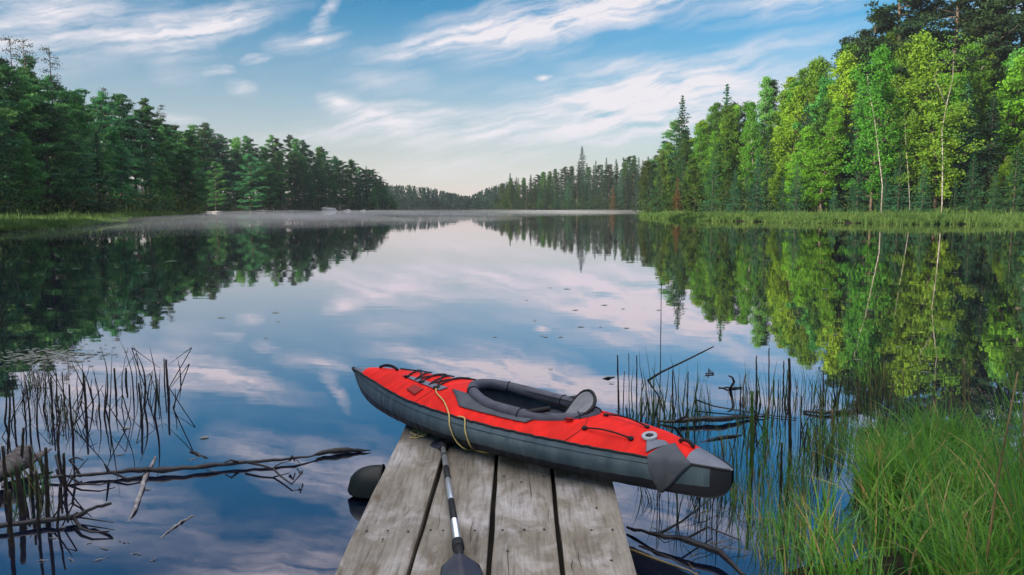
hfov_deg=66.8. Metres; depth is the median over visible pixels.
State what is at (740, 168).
birch tree
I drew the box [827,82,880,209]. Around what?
spruce tree
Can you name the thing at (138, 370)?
broken reed
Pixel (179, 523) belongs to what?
floating stick
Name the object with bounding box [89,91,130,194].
pine tree
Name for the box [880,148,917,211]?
spruce tree
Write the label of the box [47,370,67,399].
broken reed
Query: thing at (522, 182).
birch tree
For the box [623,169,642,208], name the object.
pine tree
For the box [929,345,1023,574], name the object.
sedge grass
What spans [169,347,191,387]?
broken reed
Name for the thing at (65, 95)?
maple tree
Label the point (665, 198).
birch tree
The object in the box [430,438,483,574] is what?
paddle
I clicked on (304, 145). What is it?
pine tree
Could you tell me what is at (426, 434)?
rope
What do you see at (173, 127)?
pine tree
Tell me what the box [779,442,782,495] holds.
reed stalk
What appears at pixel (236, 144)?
maple tree
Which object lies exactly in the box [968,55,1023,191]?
birch tree
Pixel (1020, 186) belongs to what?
spruce tree
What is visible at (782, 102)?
maple tree
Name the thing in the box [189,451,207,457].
floating stick
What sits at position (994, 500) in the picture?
dry cane
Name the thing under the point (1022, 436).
dry cane
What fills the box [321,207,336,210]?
boulder
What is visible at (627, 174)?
spruce tree
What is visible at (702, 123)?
maple tree
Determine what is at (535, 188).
birch tree
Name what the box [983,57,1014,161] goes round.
birch tree
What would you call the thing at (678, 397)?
reed leaf
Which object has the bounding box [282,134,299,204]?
pine tree
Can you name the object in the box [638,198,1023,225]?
bank grass
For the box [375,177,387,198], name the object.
pine tree
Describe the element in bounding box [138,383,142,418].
reed stalk
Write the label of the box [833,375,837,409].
broken reed
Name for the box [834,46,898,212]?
birch tree
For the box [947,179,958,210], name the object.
spruce tree
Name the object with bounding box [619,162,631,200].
birch tree
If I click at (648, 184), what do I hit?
birch tree
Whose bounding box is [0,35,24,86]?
dead tree
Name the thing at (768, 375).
reed stalk
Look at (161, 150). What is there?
maple tree
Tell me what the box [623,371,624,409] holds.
reed stalk
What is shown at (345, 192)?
pine tree
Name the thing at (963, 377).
reed stalk
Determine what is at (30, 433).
reed stalk
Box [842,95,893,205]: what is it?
birch tree
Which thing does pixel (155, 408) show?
reed leaf
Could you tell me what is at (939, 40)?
birch tree
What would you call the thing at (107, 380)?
reed leaf
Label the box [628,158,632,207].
spruce tree
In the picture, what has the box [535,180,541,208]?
spruce tree
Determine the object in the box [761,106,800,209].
maple tree
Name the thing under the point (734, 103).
birch tree
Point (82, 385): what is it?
broken reed
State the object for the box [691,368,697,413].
reed leaf
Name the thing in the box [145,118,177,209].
pine tree
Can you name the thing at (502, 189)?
birch tree
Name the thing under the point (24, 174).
maple tree
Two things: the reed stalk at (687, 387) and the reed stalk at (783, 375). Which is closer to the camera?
the reed stalk at (687, 387)
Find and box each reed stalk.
[1,446,7,502]
[6,396,10,452]
[7,489,14,546]
[12,387,15,433]
[14,464,26,515]
[20,427,24,468]
[22,390,25,418]
[25,382,31,434]
[28,446,33,496]
[35,471,39,527]
[38,458,44,474]
[44,447,49,514]
[50,377,52,408]
[56,431,61,472]
[56,483,60,527]
[62,372,64,404]
[62,453,66,488]
[68,384,74,435]
[82,372,87,413]
[113,368,116,392]
[125,368,126,382]
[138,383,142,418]
[163,358,164,385]
[165,359,169,397]
[617,355,619,413]
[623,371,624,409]
[628,353,629,416]
[636,355,637,409]
[659,284,661,409]
[672,370,673,416]
[686,372,688,409]
[742,397,744,433]
[749,391,753,471]
[755,356,756,407]
[768,348,769,402]
[777,379,778,409]
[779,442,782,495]
[782,361,784,390]
[788,358,791,461]
[800,397,801,433]
[820,397,822,433]
[822,372,823,418]
[831,409,833,458]
[902,372,903,401]
[962,358,965,429]
[968,378,969,421]
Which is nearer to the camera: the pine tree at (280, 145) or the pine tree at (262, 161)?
the pine tree at (262, 161)
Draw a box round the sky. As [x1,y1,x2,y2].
[0,0,1021,197]
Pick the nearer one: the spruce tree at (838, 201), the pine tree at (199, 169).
the spruce tree at (838, 201)
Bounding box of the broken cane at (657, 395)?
[647,380,665,415]
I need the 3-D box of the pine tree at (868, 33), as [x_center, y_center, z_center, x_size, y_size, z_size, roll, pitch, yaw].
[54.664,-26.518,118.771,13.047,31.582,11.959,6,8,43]
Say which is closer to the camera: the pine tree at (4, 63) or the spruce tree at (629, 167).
the pine tree at (4, 63)
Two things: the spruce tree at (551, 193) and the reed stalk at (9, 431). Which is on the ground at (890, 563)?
the spruce tree at (551, 193)
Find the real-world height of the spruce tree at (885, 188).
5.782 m
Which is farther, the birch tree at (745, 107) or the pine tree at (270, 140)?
the pine tree at (270, 140)
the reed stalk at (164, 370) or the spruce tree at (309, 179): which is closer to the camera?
the reed stalk at (164, 370)
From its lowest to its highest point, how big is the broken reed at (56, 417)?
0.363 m
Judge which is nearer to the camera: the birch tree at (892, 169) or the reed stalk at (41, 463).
the reed stalk at (41, 463)
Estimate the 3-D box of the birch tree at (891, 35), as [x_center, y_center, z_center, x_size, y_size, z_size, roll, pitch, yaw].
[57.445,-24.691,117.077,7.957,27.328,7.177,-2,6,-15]
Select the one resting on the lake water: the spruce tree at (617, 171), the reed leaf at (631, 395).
the reed leaf at (631, 395)
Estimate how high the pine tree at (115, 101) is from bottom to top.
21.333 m
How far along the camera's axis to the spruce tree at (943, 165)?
102.61 m
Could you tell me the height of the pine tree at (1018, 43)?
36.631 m
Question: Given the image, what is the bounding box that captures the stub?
[728,375,734,388]
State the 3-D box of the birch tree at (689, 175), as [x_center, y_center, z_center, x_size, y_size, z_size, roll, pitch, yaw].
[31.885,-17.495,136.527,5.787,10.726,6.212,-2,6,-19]
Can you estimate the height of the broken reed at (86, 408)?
0.450 m
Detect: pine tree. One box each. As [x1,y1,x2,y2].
[0,56,32,200]
[0,62,41,202]
[0,64,59,209]
[0,67,52,192]
[0,73,22,185]
[0,88,23,192]
[5,78,91,212]
[7,101,95,210]
[12,54,60,163]
[39,74,84,175]
[49,139,103,211]
[58,88,117,177]
[59,108,119,200]
[83,96,121,186]
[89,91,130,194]
[100,93,143,194]
[101,145,144,210]
[104,93,146,181]
[116,115,162,210]
[124,105,175,194]
[130,98,168,210]
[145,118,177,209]
[151,125,193,197]
[165,152,202,209]
[166,143,188,210]
[169,125,192,185]
[174,131,203,204]
[176,130,214,211]
[181,138,204,207]
[183,124,212,170]
[196,122,222,209]
[200,128,233,200]
[203,161,231,210]
[207,143,236,209]
[212,136,234,190]
[221,139,235,209]
[225,149,249,210]
[227,153,254,202]
[231,154,269,211]
[240,135,260,209]
[240,159,264,210]
[241,139,260,172]
[256,163,285,210]
[257,146,274,208]
[260,151,296,210]
[264,135,287,209]
[267,138,289,209]
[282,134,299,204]
[282,151,306,208]
[297,140,316,205]
[299,146,314,191]
[304,149,314,177]
[308,160,332,208]
[311,146,330,206]
[316,152,338,194]
[316,165,340,206]
[326,180,340,206]
[327,158,350,208]
[331,160,356,209]
[336,178,354,208]
[343,160,363,199]
[352,168,373,207]
[365,169,382,209]
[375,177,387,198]
[378,185,389,201]
[378,189,391,209]
[509,184,515,208]
[522,186,530,202]
[529,189,537,208]
[530,175,543,201]
[555,167,570,196]
[571,181,582,209]
[590,165,601,196]
[599,164,618,196]
[601,170,618,207]
[618,156,637,191]
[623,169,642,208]
[649,119,694,187]
[649,140,674,182]
[831,0,976,207]
[832,6,913,202]
[833,35,872,210]
[869,0,961,78]
[908,0,1012,116]
[938,0,1023,118]
[940,0,1023,121]
[945,34,1002,83]
[978,0,1023,46]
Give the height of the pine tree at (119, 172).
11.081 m
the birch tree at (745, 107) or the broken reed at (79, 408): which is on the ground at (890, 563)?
the birch tree at (745, 107)
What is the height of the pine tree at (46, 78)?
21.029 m
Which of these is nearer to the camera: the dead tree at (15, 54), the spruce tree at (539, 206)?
the dead tree at (15, 54)
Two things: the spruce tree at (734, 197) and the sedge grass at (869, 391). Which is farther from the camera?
the spruce tree at (734, 197)
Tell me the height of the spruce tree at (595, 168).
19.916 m
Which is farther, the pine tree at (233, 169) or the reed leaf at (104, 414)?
the pine tree at (233, 169)
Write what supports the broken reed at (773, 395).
in the lake water
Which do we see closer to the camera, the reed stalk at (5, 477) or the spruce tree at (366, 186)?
the reed stalk at (5, 477)
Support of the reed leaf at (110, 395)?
on the lake water
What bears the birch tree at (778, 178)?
on the ground at (890, 563)
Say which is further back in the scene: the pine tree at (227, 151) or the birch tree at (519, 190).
the birch tree at (519, 190)
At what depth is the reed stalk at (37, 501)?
4.11 m
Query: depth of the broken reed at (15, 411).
5.70 m
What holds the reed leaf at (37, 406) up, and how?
on the lake water
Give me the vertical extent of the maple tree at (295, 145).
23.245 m
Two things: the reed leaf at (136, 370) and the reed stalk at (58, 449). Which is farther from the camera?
the reed leaf at (136, 370)
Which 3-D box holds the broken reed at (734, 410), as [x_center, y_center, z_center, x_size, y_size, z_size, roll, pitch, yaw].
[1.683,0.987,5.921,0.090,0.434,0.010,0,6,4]
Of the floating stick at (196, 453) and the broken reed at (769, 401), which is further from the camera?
the broken reed at (769, 401)
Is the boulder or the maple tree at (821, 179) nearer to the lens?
the maple tree at (821, 179)
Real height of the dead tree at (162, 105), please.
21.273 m
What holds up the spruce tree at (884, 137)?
on the ground at (890, 563)
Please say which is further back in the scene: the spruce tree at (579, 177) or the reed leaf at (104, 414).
the spruce tree at (579, 177)
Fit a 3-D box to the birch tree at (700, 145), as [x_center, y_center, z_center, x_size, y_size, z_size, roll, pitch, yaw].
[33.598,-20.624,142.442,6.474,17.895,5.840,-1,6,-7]
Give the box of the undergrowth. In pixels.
[0,170,1023,214]
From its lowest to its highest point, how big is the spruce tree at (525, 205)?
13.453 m
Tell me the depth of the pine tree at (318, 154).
251.88 m
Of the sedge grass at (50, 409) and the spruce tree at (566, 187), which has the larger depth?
the spruce tree at (566, 187)
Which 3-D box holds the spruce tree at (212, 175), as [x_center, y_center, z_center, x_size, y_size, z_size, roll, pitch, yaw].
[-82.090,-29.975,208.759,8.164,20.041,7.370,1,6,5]
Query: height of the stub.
0.176 m
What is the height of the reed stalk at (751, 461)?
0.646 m
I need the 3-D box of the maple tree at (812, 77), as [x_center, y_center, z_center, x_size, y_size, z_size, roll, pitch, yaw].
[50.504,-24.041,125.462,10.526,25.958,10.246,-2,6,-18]
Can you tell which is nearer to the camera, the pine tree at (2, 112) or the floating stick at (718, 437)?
the floating stick at (718, 437)
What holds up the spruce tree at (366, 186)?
on the ground at (890, 563)
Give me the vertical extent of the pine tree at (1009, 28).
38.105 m
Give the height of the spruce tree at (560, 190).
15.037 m
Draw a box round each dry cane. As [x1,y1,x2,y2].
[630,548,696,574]
[985,372,1018,574]
[1020,397,1023,484]
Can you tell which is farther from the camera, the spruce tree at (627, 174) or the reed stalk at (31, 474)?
the spruce tree at (627, 174)
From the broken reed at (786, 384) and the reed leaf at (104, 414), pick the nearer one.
the reed leaf at (104, 414)
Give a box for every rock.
[0,445,32,481]
[347,464,385,497]
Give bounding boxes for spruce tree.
[0,121,28,215]
[77,132,122,213]
[138,158,165,211]
[201,145,221,208]
[205,167,220,210]
[217,159,237,210]
[242,176,261,210]
[290,169,307,210]
[304,164,318,210]
[316,169,329,209]
[350,164,366,209]
[353,172,368,209]
[359,166,375,209]
[377,180,383,209]
[513,186,521,208]
[520,178,528,208]
[526,178,531,208]
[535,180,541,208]
[536,189,541,208]
[548,178,554,207]
[552,184,558,208]
[555,171,563,207]
[557,175,563,208]
[558,186,563,208]
[562,168,571,208]
[562,177,574,209]
[568,166,575,199]
[570,146,589,202]
[570,175,575,208]
[574,163,583,201]
[574,172,586,208]
[576,165,580,206]
[577,166,587,208]
[582,163,588,207]
[584,169,593,208]
[585,183,593,209]
[590,162,599,207]
[591,165,594,193]
[591,181,600,209]
[592,174,600,208]
[597,170,608,208]
[599,182,609,209]
[608,160,619,203]
[608,178,620,209]
[609,190,616,209]
[615,163,619,201]
[615,172,625,208]
[616,170,624,208]
[618,175,632,209]
[622,168,634,208]
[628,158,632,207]
[629,169,640,209]
[631,157,640,200]
[638,164,656,212]
[648,162,667,213]
[665,95,691,210]
[669,156,690,210]
[672,176,681,211]
[697,154,728,212]
[719,84,732,109]
[723,168,741,213]
[742,175,752,209]
[747,154,768,212]
[751,131,776,211]
[771,176,788,212]
[785,163,810,212]
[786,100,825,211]
[823,123,849,211]
[824,185,841,211]
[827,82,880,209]
[844,151,868,212]
[854,104,902,208]
[875,172,892,210]
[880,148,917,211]
[892,83,947,207]
[908,163,937,213]
[913,97,959,207]
[937,81,987,207]
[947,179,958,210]
[956,154,988,212]
[962,93,1016,207]
[979,174,1004,212]
[993,145,1023,213]
[1008,155,1023,206]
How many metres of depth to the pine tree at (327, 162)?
255.71 m
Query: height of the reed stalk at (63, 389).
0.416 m
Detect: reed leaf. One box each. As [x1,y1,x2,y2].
[2,374,6,421]
[36,372,40,427]
[43,374,46,408]
[73,357,93,405]
[91,366,99,413]
[100,346,107,406]
[103,375,106,416]
[108,362,111,423]
[119,339,133,396]
[121,374,122,405]
[128,348,136,387]
[133,346,145,405]
[150,349,156,416]
[158,375,159,399]
[631,368,633,413]
[645,347,652,405]
[653,367,654,418]
[664,370,668,408]
[678,368,679,417]
[682,363,687,405]
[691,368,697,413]
[761,382,765,427]
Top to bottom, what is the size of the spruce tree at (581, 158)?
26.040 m
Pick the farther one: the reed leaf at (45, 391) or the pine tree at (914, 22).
the pine tree at (914, 22)
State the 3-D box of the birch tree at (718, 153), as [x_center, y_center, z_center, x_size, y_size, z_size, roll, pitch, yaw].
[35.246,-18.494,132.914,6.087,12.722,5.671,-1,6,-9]
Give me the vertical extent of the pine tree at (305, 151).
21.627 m
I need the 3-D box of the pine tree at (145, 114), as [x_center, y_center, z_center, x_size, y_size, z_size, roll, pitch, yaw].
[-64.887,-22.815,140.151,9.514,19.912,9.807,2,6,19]
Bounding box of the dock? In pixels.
[335,425,636,574]
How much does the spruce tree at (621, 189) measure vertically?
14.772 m
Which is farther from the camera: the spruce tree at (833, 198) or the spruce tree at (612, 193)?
the spruce tree at (612, 193)
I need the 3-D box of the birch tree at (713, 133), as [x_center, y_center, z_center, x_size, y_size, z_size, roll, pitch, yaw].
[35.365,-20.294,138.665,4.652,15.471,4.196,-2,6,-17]
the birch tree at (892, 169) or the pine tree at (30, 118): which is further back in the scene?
the birch tree at (892, 169)
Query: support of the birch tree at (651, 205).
on the ground at (890, 563)
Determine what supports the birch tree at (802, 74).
on the ground at (890, 563)
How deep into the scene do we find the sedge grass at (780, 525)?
4.47 m
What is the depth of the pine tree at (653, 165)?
158.85 m
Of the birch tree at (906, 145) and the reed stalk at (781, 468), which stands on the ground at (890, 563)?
the birch tree at (906, 145)
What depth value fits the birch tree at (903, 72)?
114.15 m
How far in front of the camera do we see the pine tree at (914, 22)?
111.85 m
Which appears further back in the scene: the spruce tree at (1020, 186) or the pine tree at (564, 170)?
the pine tree at (564, 170)
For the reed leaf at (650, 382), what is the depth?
6.30 m
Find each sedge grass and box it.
[0,356,83,459]
[0,449,53,514]
[618,371,712,429]
[630,405,775,550]
[711,397,956,574]
[727,343,937,469]
[756,385,1023,574]
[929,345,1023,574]
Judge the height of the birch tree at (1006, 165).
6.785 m
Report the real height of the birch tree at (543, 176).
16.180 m
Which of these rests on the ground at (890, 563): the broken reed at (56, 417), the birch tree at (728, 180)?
the birch tree at (728, 180)
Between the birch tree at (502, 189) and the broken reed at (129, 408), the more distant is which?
the birch tree at (502, 189)
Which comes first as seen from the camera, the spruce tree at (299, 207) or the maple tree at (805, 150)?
the maple tree at (805, 150)
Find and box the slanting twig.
[647,346,713,380]
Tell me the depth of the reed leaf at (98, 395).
6.35 m
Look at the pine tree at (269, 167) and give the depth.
226.71 m
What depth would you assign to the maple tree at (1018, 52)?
104.13 m
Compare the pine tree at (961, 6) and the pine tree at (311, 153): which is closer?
the pine tree at (961, 6)
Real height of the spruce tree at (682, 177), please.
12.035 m
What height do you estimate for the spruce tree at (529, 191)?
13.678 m
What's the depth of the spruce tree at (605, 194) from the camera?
294.76 m
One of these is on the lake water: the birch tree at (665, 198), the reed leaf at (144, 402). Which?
the reed leaf at (144, 402)
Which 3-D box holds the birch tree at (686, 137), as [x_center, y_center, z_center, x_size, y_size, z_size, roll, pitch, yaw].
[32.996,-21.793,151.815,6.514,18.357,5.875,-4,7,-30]
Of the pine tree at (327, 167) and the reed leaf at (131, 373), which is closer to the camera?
the reed leaf at (131, 373)
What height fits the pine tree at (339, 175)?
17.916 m
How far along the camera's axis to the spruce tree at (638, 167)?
294.00 m
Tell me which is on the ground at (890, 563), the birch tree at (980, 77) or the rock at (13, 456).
the birch tree at (980, 77)
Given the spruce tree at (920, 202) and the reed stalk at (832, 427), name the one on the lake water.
the reed stalk at (832, 427)
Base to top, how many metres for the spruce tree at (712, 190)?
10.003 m
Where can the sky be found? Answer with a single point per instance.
(460, 97)
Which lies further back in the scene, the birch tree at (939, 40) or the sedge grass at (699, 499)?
the birch tree at (939, 40)
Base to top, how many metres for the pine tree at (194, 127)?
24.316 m
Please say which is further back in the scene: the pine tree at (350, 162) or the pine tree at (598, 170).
the pine tree at (598, 170)
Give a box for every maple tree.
[5,131,52,213]
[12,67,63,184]
[51,89,78,200]
[59,94,96,210]
[101,126,138,204]
[139,133,174,210]
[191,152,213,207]
[193,137,203,182]
[229,137,246,192]
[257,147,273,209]
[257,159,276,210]
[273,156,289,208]
[284,138,305,199]
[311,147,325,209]
[368,187,378,207]
[652,142,676,209]
[680,119,710,210]
[704,115,741,198]
[715,104,741,163]
[742,76,775,187]
[757,88,790,210]
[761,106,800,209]
[783,125,819,211]
[791,75,851,212]
[792,107,855,210]
[802,57,829,124]
[815,93,838,210]
[818,50,882,211]
[886,77,927,208]
[984,47,1023,175]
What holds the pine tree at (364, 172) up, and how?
on the ground at (890, 563)
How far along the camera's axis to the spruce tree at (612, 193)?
290.03 m
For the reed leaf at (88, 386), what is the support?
on the lake water
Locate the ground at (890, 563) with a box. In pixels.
[0,175,1023,574]
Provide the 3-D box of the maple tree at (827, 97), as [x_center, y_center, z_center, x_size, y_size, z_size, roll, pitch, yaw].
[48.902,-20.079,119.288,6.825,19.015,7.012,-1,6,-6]
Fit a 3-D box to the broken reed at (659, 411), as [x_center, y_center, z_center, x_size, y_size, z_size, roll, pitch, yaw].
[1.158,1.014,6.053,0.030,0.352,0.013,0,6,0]
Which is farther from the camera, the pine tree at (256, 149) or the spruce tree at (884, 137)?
the pine tree at (256, 149)
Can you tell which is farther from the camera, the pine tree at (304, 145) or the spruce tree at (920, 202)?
the pine tree at (304, 145)
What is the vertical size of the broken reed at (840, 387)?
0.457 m
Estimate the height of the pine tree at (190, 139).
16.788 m
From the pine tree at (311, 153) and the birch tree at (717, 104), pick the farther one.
the pine tree at (311, 153)
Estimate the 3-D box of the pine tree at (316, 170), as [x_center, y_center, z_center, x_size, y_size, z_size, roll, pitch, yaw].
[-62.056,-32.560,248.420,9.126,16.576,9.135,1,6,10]
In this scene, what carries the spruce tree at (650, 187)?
on the ground at (890, 563)
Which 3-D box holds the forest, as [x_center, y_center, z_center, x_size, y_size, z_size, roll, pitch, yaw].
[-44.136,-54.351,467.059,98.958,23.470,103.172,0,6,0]
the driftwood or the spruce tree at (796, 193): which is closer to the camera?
the driftwood
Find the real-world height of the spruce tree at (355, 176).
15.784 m
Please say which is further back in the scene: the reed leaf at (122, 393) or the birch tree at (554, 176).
the birch tree at (554, 176)
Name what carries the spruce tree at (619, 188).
on the ground at (890, 563)
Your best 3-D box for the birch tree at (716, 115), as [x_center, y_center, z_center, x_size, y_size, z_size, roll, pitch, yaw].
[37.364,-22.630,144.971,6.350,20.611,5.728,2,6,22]
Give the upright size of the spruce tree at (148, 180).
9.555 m
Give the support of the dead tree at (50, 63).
on the ground at (890, 563)
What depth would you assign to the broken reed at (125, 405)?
6.07 m
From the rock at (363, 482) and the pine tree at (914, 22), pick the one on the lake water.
the rock at (363, 482)
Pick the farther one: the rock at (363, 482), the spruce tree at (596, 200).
the spruce tree at (596, 200)
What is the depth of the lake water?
9.76 m
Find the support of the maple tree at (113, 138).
on the ground at (890, 563)
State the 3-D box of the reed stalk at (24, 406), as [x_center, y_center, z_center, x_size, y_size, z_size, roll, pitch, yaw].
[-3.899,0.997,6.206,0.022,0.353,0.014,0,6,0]
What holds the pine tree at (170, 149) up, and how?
on the ground at (890, 563)
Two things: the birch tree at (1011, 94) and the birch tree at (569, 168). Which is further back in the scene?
the birch tree at (569, 168)
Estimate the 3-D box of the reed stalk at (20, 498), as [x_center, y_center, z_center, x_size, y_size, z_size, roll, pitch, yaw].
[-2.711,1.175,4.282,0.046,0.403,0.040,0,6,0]
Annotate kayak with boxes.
[352,364,734,497]
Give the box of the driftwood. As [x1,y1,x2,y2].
[8,448,51,477]
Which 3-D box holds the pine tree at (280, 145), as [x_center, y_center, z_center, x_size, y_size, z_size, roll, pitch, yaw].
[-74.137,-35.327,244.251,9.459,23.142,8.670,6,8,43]
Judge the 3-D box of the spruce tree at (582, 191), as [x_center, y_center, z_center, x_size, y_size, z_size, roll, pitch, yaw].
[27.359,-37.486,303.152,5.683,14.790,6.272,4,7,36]
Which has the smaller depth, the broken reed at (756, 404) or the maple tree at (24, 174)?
the broken reed at (756, 404)
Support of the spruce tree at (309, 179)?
on the ground at (890, 563)
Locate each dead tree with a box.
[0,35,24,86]
[11,39,40,78]
[38,45,65,213]
[96,87,117,167]
[156,104,165,186]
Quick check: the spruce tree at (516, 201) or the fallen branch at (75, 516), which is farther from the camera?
the spruce tree at (516, 201)
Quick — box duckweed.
[0,343,135,370]
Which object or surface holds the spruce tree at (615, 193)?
on the ground at (890, 563)
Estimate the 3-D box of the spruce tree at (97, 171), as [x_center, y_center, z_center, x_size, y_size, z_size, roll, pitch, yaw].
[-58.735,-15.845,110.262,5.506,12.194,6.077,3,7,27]
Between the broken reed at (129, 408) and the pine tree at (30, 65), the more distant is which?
the pine tree at (30, 65)
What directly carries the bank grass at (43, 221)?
on the ground at (890, 563)
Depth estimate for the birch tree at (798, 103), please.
123.22 m
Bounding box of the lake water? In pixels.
[0,209,1023,574]
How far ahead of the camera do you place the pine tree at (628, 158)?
303.20 m
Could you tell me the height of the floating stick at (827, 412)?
0.042 m
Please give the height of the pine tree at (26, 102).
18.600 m
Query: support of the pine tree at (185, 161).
on the ground at (890, 563)
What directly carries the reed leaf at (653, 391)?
on the lake water
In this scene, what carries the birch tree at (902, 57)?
on the ground at (890, 563)
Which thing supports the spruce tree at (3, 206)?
on the ground at (890, 563)
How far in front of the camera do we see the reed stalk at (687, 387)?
6.47 m
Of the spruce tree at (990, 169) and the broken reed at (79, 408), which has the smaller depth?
the broken reed at (79, 408)
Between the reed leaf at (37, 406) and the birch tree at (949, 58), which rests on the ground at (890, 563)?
the birch tree at (949, 58)
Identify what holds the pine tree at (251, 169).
on the ground at (890, 563)
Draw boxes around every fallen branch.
[0,502,113,532]
[39,447,370,485]
[626,498,745,574]
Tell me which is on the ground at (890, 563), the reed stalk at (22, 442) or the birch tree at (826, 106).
the birch tree at (826, 106)
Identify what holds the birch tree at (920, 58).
on the ground at (890, 563)
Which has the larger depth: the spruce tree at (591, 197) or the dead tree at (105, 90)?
the spruce tree at (591, 197)
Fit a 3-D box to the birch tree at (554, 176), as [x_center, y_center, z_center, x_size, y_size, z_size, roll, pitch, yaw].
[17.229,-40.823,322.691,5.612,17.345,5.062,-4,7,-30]
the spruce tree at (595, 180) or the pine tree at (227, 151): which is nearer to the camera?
the pine tree at (227, 151)
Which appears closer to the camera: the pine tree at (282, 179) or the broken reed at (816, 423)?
the broken reed at (816, 423)
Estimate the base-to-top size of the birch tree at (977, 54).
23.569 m
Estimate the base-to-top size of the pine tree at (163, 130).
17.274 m
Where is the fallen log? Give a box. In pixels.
[660,399,797,422]
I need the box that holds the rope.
[409,388,486,452]
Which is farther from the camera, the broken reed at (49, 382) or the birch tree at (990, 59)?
the birch tree at (990, 59)
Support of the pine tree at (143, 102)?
on the ground at (890, 563)
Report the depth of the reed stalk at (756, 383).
6.47 m
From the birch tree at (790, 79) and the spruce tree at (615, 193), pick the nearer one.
the birch tree at (790, 79)
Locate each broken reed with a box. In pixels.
[0,391,26,436]
[16,351,65,397]
[25,461,43,500]
[45,493,68,525]
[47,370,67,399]
[55,401,58,431]
[60,501,74,526]
[62,465,73,499]
[67,458,87,487]
[73,386,102,425]
[76,400,91,419]
[80,364,82,405]
[101,390,125,430]
[107,395,130,422]
[115,353,141,387]
[123,386,130,429]
[131,347,159,393]
[164,364,189,407]
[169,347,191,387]
[658,395,662,424]
[728,391,737,428]
[728,440,733,465]
[753,391,758,418]
[766,386,772,417]
[773,380,775,408]
[778,393,780,432]
[785,369,787,400]
[803,422,807,461]
[816,407,817,441]
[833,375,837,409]
[837,369,844,408]
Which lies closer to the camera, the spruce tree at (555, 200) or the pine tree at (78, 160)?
the pine tree at (78, 160)
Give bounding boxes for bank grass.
[0,205,195,230]
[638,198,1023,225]
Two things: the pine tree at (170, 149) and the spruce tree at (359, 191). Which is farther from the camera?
the spruce tree at (359, 191)
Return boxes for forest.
[371,179,515,208]
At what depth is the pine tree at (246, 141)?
229.90 m
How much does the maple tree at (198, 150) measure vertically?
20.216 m
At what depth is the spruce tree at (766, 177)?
124.60 m
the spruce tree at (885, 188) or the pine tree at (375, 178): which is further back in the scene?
the pine tree at (375, 178)
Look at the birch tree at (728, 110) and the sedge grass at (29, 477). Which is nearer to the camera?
the sedge grass at (29, 477)
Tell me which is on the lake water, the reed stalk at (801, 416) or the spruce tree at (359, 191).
the reed stalk at (801, 416)
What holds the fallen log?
on the lake water
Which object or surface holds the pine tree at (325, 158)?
on the ground at (890, 563)
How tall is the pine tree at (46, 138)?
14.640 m
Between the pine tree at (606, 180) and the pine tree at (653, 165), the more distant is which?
the pine tree at (606, 180)
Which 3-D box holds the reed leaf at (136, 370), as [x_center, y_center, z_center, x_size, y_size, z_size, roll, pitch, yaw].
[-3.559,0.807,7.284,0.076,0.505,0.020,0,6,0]
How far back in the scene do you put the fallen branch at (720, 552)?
3.80 m
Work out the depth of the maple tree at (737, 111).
140.56 m
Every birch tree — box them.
[499,183,505,200]
[501,189,508,207]
[504,181,514,208]
[511,184,521,205]
[521,178,528,203]
[527,184,537,206]
[538,172,549,197]
[540,176,551,206]
[547,171,554,198]
[549,169,557,207]
[568,166,578,198]
[584,167,592,192]
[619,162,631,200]
[630,155,636,198]
[637,159,657,210]
[637,160,656,210]
[647,197,656,212]
[654,150,671,206]
[660,191,671,210]
[666,130,695,196]
[667,139,691,207]
[679,127,709,206]
[679,158,706,211]
[695,111,721,206]
[698,131,718,205]
[699,142,731,209]
[702,105,721,160]
[708,103,753,202]
[710,102,721,144]
[718,174,736,211]
[726,101,742,190]
[731,119,761,208]
[733,100,762,202]
[739,101,768,196]
[756,79,782,184]
[766,84,806,210]
[768,156,793,212]
[771,76,797,172]
[778,80,805,157]
[785,69,809,154]
[795,88,819,209]
[797,100,850,210]
[803,55,835,210]
[834,42,870,195]
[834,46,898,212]
[838,44,913,210]
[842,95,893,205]
[848,23,908,180]
[867,42,914,179]
[871,32,900,107]
[875,143,910,208]
[883,95,936,210]
[887,30,992,208]
[889,33,921,173]
[912,30,987,212]
[914,72,951,204]
[921,34,947,129]
[930,76,977,201]
[945,42,990,165]
[951,59,1003,185]
[962,44,1000,186]
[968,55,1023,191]
[975,88,1022,185]
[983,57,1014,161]
[987,155,1018,207]
[996,56,1023,175]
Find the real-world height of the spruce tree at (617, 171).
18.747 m
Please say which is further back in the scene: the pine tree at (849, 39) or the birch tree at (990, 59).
the pine tree at (849, 39)
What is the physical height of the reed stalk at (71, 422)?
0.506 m
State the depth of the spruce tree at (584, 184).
308.18 m
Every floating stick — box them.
[128,456,156,521]
[160,515,192,537]
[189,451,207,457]
[701,434,741,441]
[803,409,854,414]
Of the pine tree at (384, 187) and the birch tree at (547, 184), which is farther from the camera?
the birch tree at (547, 184)
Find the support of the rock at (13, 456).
on the lake water
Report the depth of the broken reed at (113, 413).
5.86 m
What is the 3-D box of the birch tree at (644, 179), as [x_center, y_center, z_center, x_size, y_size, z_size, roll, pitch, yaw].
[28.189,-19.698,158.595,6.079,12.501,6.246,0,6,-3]
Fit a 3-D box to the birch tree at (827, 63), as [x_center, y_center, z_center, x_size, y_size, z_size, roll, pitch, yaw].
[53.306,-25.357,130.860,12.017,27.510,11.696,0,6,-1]
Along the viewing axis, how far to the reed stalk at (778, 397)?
6.48 m
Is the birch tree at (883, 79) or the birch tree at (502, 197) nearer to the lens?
the birch tree at (883, 79)
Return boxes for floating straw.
[681,506,734,523]
[687,539,733,558]

